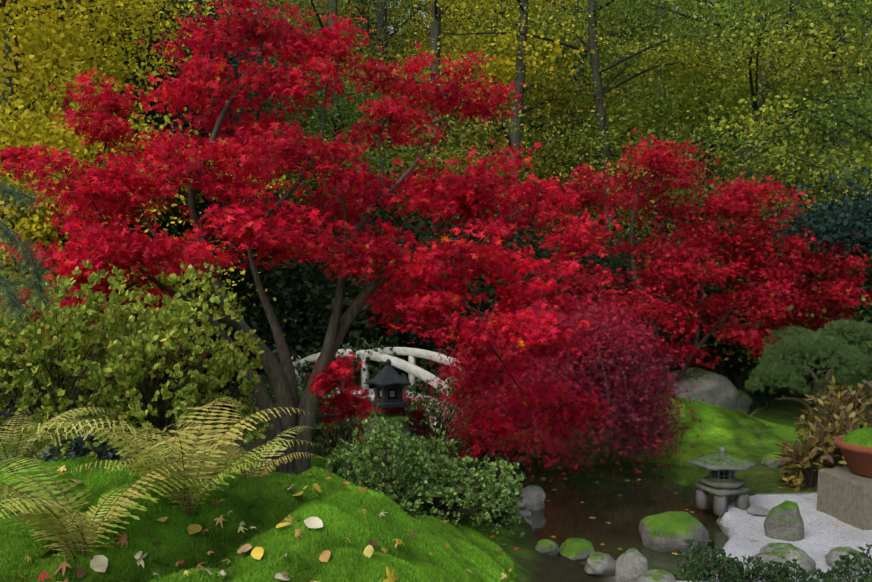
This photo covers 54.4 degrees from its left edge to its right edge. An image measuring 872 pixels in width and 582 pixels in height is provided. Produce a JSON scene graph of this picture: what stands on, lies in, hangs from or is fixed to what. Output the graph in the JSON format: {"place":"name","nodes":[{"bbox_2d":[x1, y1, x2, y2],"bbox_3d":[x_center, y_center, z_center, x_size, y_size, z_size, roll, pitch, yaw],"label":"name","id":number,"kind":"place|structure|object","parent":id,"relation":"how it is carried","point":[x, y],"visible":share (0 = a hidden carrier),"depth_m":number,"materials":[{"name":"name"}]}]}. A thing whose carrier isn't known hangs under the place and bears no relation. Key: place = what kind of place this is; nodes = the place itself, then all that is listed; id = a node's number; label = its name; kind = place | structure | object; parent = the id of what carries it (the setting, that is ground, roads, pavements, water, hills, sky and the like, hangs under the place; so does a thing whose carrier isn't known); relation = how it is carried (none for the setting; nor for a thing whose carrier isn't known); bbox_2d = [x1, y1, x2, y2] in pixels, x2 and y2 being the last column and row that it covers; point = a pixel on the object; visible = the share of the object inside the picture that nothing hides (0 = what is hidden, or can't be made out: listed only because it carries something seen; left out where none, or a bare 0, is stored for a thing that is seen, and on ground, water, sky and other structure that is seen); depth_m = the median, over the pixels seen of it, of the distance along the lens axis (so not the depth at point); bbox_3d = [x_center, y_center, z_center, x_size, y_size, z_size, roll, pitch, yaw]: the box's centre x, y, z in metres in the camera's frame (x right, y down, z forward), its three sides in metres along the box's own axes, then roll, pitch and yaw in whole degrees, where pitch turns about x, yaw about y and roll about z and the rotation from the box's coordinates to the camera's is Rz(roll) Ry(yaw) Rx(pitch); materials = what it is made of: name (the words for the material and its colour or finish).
{"place":"outdoors","nodes":[
{"label":"outdoors","id":0,"kind":"place"},
{"bbox_2d":[0,330,871,581],"bbox_3d":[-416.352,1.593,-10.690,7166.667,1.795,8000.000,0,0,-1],"label":"ground","id":1,"kind":"structure","parent":0,"point":[721,426],"depth_m":5.49,"materials":[{"name":"green plant"}]},
{"bbox_2d":[0,446,516,581],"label":"moss carpet","id":2,"kind":"object","parent":1,"relation":"on","point":[369,498],"visible":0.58,"depth_m":3.35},
{"bbox_2d":[0,0,613,474],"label":"maple","id":3,"kind":"object","parent":1,"relation":"on","point":[100,190],"visible":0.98,"depth_m":6.72,"materials":[{"name":"red plant"}]},
{"bbox_2d":[361,359,412,465],"bbox_3d":[-0.536,1.460,9.553,0.584,1.400,0.552,0,0,45],"label":"pagoda lantern","id":4,"kind":"object","parent":1,"relation":"on","point":[388,381],"visible":0.52,"depth_m":9.45,"materials":[{"name":"grey stone"}]},
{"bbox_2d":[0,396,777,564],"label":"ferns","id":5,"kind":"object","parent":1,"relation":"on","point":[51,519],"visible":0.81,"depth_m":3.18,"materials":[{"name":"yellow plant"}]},
{"bbox_2d":[352,391,433,452],"bbox_3d":[-0.514,1.599,9.908,1.025,0.886,1.141,0,0,-1],"label":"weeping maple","id":6,"kind":"object","parent":1,"relation":"on","point":[419,412],"visible":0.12,"depth_m":9.75,"materials":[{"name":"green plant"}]},
{"bbox_2d":[291,347,508,440],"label":"bridge","id":7,"kind":"structure","parent":1,"relation":"on","point":[412,369],"depth_m":12.14,"materials":[{"name":"paint"}]},
{"bbox_2d":[9,405,855,581],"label":"fallen leaves","id":8,"kind":"object","parent":1,"relation":"on","point":[98,563],"visible":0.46,"depth_m":3.09,"materials":[{"name":"yellow plant"}]},
{"bbox_2d":[0,0,871,408],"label":"woodland","id":9,"kind":"object","parent":1,"relation":"on","point":[748,102],"visible":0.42,"depth_m":16.01,"materials":[{"name":"green plant"}]},
{"bbox_2d":[0,247,871,581],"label":"shrubs","id":10,"kind":"object","parent":1,"relation":"on","point":[114,371],"visible":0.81,"depth_m":5.63,"materials":[{"name":"green plant"}]},
{"bbox_2d":[0,167,871,426],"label":"pines","id":11,"kind":"object","parent":1,"relation":"on","point":[814,343],"visible":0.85,"depth_m":11.23,"materials":[{"name":"green plant"}]},
{"bbox_2d":[417,281,704,481],"bbox_3d":[1.484,0.940,10.345,3.459,2.383,3.534,0,0,-1],"label":"weeping maple","id":12,"kind":"object","parent":1,"relation":"on","point":[617,352],"visible":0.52,"depth_m":9.51,"materials":[{"name":"red plant"}]},
{"bbox_2d":[511,367,871,581],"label":"rocks","id":13,"kind":"object","parent":1,"relation":"on","point":[669,531],"visible":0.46,"depth_m":6.63,"materials":[{"name":"stone"}]},
{"bbox_2d":[534,128,871,394],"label":"maple","id":14,"kind":"object","parent":1,"relation":"on","point":[740,262],"visible":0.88,"depth_m":12.25,"materials":[{"name":"red plant"}]},
{"bbox_2d":[676,493,871,581],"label":"gravel bed","id":15,"kind":"object","parent":1,"relation":"on","point":[823,536],"visible":0.29,"depth_m":6.81,"materials":[{"name":"white gravel"}]},
{"bbox_2d":[689,447,755,515],"bbox_3d":[2.576,1.687,7.628,0.574,0.567,0.547,0,0,-1],"label":"stone lantern","id":16,"kind":"object","parent":15,"relation":"on","point":[722,483],"visible":1,"depth_m":7.52,"materials":[{"name":"stone"}]},
{"bbox_2d":[816,427,871,529],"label":"pot on pedestal","id":17,"kind":"object","parent":15,"relation":"on","point":[844,495],"visible":1,"depth_m":7.13,"materials":[{"name":"stone"}]},
{"bbox_2d":[230,0,867,217],"label":"sky","id":18,"kind":"structure","parent":0,"point":[400,0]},
{"bbox_2d":[520,463,753,580],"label":"pond water","id":19,"kind":"structure","parent":0,"point":[564,515],"depth_m":8.07,"materials":[{"name":"brown liquid"}]}
]}

